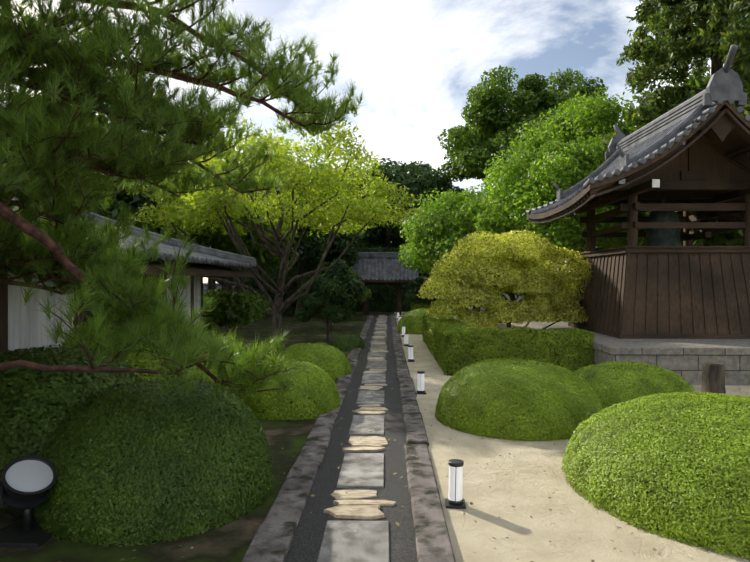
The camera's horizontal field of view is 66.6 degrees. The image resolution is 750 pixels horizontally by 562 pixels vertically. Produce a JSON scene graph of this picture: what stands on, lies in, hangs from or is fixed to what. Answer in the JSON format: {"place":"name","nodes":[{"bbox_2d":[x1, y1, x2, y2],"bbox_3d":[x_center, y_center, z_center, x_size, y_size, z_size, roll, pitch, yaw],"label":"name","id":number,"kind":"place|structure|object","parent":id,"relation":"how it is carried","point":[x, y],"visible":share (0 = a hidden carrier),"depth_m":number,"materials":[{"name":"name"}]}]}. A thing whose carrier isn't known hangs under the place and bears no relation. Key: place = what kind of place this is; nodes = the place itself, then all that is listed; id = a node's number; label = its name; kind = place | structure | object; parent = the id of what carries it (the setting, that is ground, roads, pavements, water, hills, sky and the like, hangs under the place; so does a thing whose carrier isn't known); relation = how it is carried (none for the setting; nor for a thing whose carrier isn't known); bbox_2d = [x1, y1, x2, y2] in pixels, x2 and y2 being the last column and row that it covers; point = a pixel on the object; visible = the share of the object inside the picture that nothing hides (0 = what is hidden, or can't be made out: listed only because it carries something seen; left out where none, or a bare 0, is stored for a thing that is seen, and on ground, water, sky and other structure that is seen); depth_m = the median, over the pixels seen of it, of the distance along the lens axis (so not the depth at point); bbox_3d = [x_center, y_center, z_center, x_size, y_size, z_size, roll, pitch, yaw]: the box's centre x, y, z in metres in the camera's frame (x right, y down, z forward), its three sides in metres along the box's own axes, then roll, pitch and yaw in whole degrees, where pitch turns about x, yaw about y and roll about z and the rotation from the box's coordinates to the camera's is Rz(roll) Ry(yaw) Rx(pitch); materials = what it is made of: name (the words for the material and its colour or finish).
{"place":"outdoors","nodes":[
{"label":"outdoors","id":0,"kind":"place"},
{"bbox_2d":[0,283,393,561],"bbox_3d":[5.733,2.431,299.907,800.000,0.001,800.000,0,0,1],"label":"ground","id":1,"kind":"structure","parent":0,"point":[231,541],"depth_m":5.70,"materials":[{"name":"brown soil"}]},
{"bbox_2d":[0,455,57,547],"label":"floodlight","id":2,"kind":"object","parent":1,"relation":"on","point":[27,482],"visible":1,"depth_m":5.41,"materials":[{"name":"black metal"}]},
{"bbox_2d":[0,344,147,508],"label":"clipped shrub","id":3,"kind":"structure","parent":1,"relation":"on","point":[37,407],"depth_m":6.60,"materials":[{"name":"green plant"}]},
{"bbox_2d":[6,112,169,234],"bbox_3d":[-12.434,-2.591,24.663,8.813,10.187,9.488,0,0,1],"label":"tree","id":4,"kind":"object","parent":1,"relation":"on","point":[135,201],"visible":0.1,"depth_m":22.52,"materials":[{"name":"green plant"}]},
{"bbox_2d":[0,197,255,361],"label":"building","id":5,"kind":"structure","parent":1,"relation":"on","point":[21,325],"depth_m":9.84,"materials":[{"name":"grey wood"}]},
{"bbox_2d":[60,317,228,389],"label":"clipped shrub","id":6,"kind":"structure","parent":1,"relation":"on","point":[147,362],"depth_m":9.30,"materials":[{"name":"green plant"}]},
{"bbox_2d":[34,378,272,546],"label":"clipped shrub","id":7,"kind":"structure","parent":1,"relation":"on","point":[142,463],"depth_m":5.59,"materials":[{"name":"green plant"}]},
{"bbox_2d":[0,0,366,401],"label":"pine","id":8,"kind":"object","parent":1,"relation":"on","point":[70,80],"visible":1,"depth_m":5.23,"materials":[{"name":"green plant"}]},
{"bbox_2d":[202,339,248,397],"bbox_3d":[-3.642,1.858,12.501,2.445,1.226,2.362,0,0,1],"label":"shrub","id":9,"kind":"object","parent":1,"relation":"on","point":[230,364],"depth_m":11.91,"materials":[{"name":"green plant"}]},
{"bbox_2d":[154,170,298,331],"bbox_3d":[-7.611,-1.374,27.071,7.717,7.701,8.475,0,0,1],"label":"tree","id":10,"kind":"object","parent":1,"relation":"on","point":[262,256],"visible":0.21,"depth_m":25.06,"materials":[{"name":"green plant"}]},
{"bbox_2d":[198,288,270,338],"bbox_3d":[-5.133,1.315,17.472,3.713,2.270,3.626,0,0,1],"label":"shrub","id":11,"kind":"object","parent":1,"relation":"on","point":[231,311],"visible":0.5,"depth_m":16.49,"materials":[{"name":"green plant"}]},
{"bbox_2d":[171,157,298,290],"bbox_3d":[-8.856,-2.249,33.321,9.068,9.482,8.557,0,0,1],"label":"tree","id":12,"kind":"object","parent":1,"relation":"on","point":[223,285],"depth_m":32.52,"materials":[{"name":"green plant"}]},
{"bbox_2d":[199,144,325,207],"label":"tree","id":13,"kind":"object","parent":1,"relation":"on","point":[288,180],"depth_m":50.21,"materials":[{"name":"green plant"}]},
{"bbox_2d":[123,105,425,348],"bbox_3d":[-3.268,-1.627,20.747,10.122,8.200,9.814,0,0,1],"label":"tree","id":14,"kind":"object","parent":1,"relation":"on","point":[304,179],"visible":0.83,"depth_m":19.18,"materials":[{"name":"green plant"}]},
{"bbox_2d":[240,359,340,420],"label":"clipped shrub","id":15,"kind":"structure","parent":1,"relation":"on","point":[315,392],"depth_m":10.13,"materials":[{"name":"green plant"}]},
{"bbox_2d":[236,280,354,316],"bbox_3d":[-5.482,1.207,39.648,8.211,2.642,1.468,0,0,1],"label":"hedge","id":16,"kind":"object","parent":1,"relation":"on","point":[290,310],"depth_m":39.10,"materials":[{"name":"green plant"}]},
{"bbox_2d":[240,196,365,317],"bbox_3d":[-4.903,-1.553,38.060,8.588,8.016,7.966,0,0,1],"label":"tree","id":17,"kind":"object","parent":1,"relation":"on","point":[310,249],"visible":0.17,"depth_m":36.32,"materials":[{"name":"green plant"}]},
{"bbox_2d":[280,342,351,379],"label":"clipped shrub","id":18,"kind":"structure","parent":1,"relation":"on","point":[333,362],"depth_m":14.20,"materials":[{"name":"green plant"}]},
{"bbox_2d":[294,279,355,341],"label":"tree","id":19,"kind":"object","parent":1,"relation":"on","point":[345,301],"visible":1,"depth_m":22.61,"materials":[{"name":"green plant"}]},
{"bbox_2d":[297,259,365,328],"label":"tree","id":20,"kind":"object","parent":1,"relation":"on","point":[354,287],"visible":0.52,"depth_m":28.23,"materials":[{"name":"green plant"}]},
{"bbox_2d":[232,247,435,311],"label":"hedge","id":21,"kind":"object","parent":1,"relation":"on","point":[382,298],"visible":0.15,"depth_m":44.46,"materials":[{"name":"green plant"}]},
{"bbox_2d":[302,259,370,304],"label":"tree","id":22,"kind":"object","parent":1,"relation":"on","point":[352,272],"depth_m":35.33,"materials":[{"name":"green plant"}]},
{"bbox_2d":[333,334,364,350],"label":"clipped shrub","id":23,"kind":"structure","parent":1,"relation":"on","point":[349,342],"depth_m":20.09,"materials":[{"name":"green plant"}]},
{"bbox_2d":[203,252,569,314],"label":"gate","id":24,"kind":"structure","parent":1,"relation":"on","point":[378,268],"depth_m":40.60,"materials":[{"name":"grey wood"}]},
{"bbox_2d":[324,158,454,247],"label":"tree behind gate","id":25,"kind":"object","parent":1,"relation":"on","point":[430,180],"visible":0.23,"depth_m":46.98,"materials":[{"name":"green plant"}]},
{"bbox_2d":[57,325,747,561],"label":"fallen leaves","id":26,"kind":"object","parent":1,"relation":"on","point":[471,503],"visible":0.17,"depth_m":6.48,"materials":[{"name":"brown plant"}]},
{"bbox_2d":[397,308,428,334],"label":"clipped shrub","id":27,"kind":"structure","parent":1,"relation":"on","point":[411,320],"depth_m":26.11,"materials":[{"name":"green plant"}]},
{"bbox_2d":[375,159,469,245],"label":"tree","id":28,"kind":"object","parent":1,"relation":"on","point":[415,164],"visible":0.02,"depth_m":53.40,"materials":[{"name":"green plant"}]},
{"bbox_2d":[437,65,611,192],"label":"tree","id":29,"kind":"object","parent":1,"relation":"on","point":[494,124],"visible":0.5,"depth_m":42.77,"materials":[{"name":"green plant"}]},
{"bbox_2d":[481,87,638,264],"bbox_3d":[10.972,-3.868,30.625,10.115,12.690,9.659,0,0,1],"label":"tree","id":30,"kind":"object","parent":1,"relation":"on","point":[581,117],"visible":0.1,"depth_m":28.58,"materials":[{"name":"green plant"}]},
{"bbox_2d":[621,73,710,127],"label":"tree","id":31,"kind":"object","parent":1,"relation":"on","point":[697,83],"visible":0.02,"depth_m":31.26,"materials":[{"name":"green plant"}]},
{"bbox_2d":[241,314,455,561],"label":"path","id":32,"kind":"structure","parent":0,"point":[376,499],"depth_m":6.73,"materials":[{"name":"grey stone"}]},
{"bbox_2d":[1,0,723,282],"label":"sky","id":33,"kind":"structure","parent":0,"point":[416,63],"materials":[{"name":"white"}]},
{"bbox_2d":[394,312,749,561],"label":"sand court","id":34,"kind":"object","parent":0,"point":[536,488],"depth_m":6.05,"materials":[{"name":"beige sand"}]},
{"bbox_2d":[401,325,404,336],"bbox_3d":[1.239,2.174,24.842,0.210,0.474,0.210,0,0,5],"label":"lantern","id":35,"kind":"object","parent":34,"relation":"on","point":[403,329],"visible":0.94,"depth_m":24.78,"materials":[{"name":"white"}]},
{"bbox_2d":[403,333,408,345],"bbox_3d":[1.167,2.174,21.242,0.217,0.474,0.217,0,0,1],"label":"lantern","id":36,"kind":"object","parent":34,"relation":"on","point":[406,335],"visible":0.98,"depth_m":21.17,"materials":[{"name":"white"}]},
{"bbox_2d":[408,345,414,361],"bbox_3d":[1.083,2.174,17.144,0.219,0.474,0.219,0,0,1],"label":"lantern","id":37,"kind":"object","parent":34,"relation":"on","point":[410,353],"visible":1,"depth_m":17.09,"materials":[{"name":"white"}]},
{"bbox_2d":[410,301,430,309],"bbox_3d":[3.258,1.808,38.524,1.792,1.366,1.466,0,0,1],"label":"hedge","id":38,"kind":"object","parent":34,"relation":"on","point":[417,306],"depth_m":37.90,"materials":[{"name":"green plant"}]},
{"bbox_2d":[416,371,425,393],"bbox_3d":[0.985,2.174,12.245,0.215,0.474,0.216,0,0,1],"label":"lantern","id":39,"kind":"object","parent":34,"relation":"on","point":[420,382],"visible":1,"depth_m":12.18,"materials":[{"name":"white"}]},
{"bbox_2d":[405,270,466,306],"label":"tree","id":40,"kind":"object","parent":34,"relation":"on","point":[411,295],"visible":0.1,"depth_m":32.41,"materials":[{"name":"green plant"}]},
{"bbox_2d":[422,313,470,366],"bbox_3d":[2.332,1.838,19.216,1.112,1.272,7.572,0,0,1],"label":"hedge","id":41,"kind":"object","parent":34,"relation":"on","point":[433,328],"visible":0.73,"depth_m":17.83,"materials":[{"name":"green plant"}]},
{"bbox_2d":[445,459,465,508],"bbox_3d":[0.864,2.174,6.146,0.211,0.474,0.210,0,0,5],"label":"lantern","id":42,"kind":"object","parent":34,"relation":"on","point":[454,500],"visible":1,"depth_m":6.08,"materials":[{"name":"white"}]},
{"bbox_2d":[396,180,553,323],"bbox_3d":[5.497,-1.514,30.685,8.701,7.907,8.364,0,0,1],"label":"tree","id":43,"kind":"object","parent":34,"relation":"on","point":[443,227],"visible":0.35,"depth_m":29.11,"materials":[{"name":"green plant"}]},
{"bbox_2d":[417,229,592,329],"bbox_3d":[4.456,0.384,19.174,6.136,4.123,3.676,0,0,1],"label":"yellow shrub","id":44,"kind":"object","parent":34,"relation":"on","point":[525,274],"visible":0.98,"depth_m":18.10,"materials":[{"name":"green plant"}]},
{"bbox_2d":[486,264,529,308],"bbox_3d":[7.889,-0.288,35.852,5.309,5.475,5.814,0,0,40],"label":"shrub","id":45,"kind":"object","parent":34,"relation":"on","point":[520,294],"visible":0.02,"depth_m":33.94,"materials":[{"name":"green plant"}]},
{"bbox_2d":[439,327,594,375],"bbox_3d":[3.656,1.825,14.923,3.881,1.288,1.107,0,0,1],"label":"hedge","id":46,"kind":"object","parent":34,"relation":"on","point":[571,349],"visible":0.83,"depth_m":14.48,"materials":[{"name":"green plant"}]},
{"bbox_2d":[435,358,602,441],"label":"clipped shrub","id":47,"kind":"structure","parent":34,"relation":"on","point":[515,399],"depth_m":9.04,"materials":[{"name":"green plant"}]},
{"bbox_2d":[472,136,642,315],"bbox_3d":[8.661,-1.973,26.681,8.194,8.921,7.700,0,0,1],"label":"tree","id":48,"kind":"object","parent":34,"relation":"on","point":[516,199],"visible":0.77,"depth_m":24.81,"materials":[{"name":"green plant"}]},
{"bbox_2d":[574,361,695,408],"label":"clipped shrub","id":49,"kind":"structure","parent":34,"relation":"on","point":[612,383],"depth_m":10.43,"materials":[{"name":"green plant"}]},
{"bbox_2d":[523,45,749,385],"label":"bell tower","id":50,"kind":"structure","parent":34,"relation":"on","point":[663,298],"depth_m":15.52,"materials":[{"name":"brown wood"}]},
{"bbox_2d":[561,391,749,559],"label":"clipped shrub","id":51,"kind":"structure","parent":34,"relation":"on","point":[677,465],"depth_m":5.82,"materials":[{"name":"green plant"}]},
{"bbox_2d":[570,0,749,289],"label":"tree","id":52,"kind":"object","parent":34,"relation":"on","point":[680,41],"visible":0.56,"depth_m":24.14,"materials":[{"name":"green plant"}]},
{"bbox_2d":[638,211,742,245],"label":"tree","id":53,"kind":"object","parent":34,"relation":"on","point":[732,238],"visible":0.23,"depth_m":19.78,"materials":[{"name":"green plant"}]},
{"bbox_2d":[701,362,725,395],"bbox_3d":[6.856,2.036,11.523,0.548,0.790,0.549,0,0,1],"label":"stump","id":54,"kind":"object","parent":34,"relation":"on","point":[713,377],"visible":0.73,"depth_m":11.36,"materials":[{"name":"brown wood"}]},
{"bbox_2d":[602,128,650,231],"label":"tree","id":55,"kind":"object","parent":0,"point":[641,213],"visible":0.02,"depth_m":25.11,"materials":[{"name":"green plant"}]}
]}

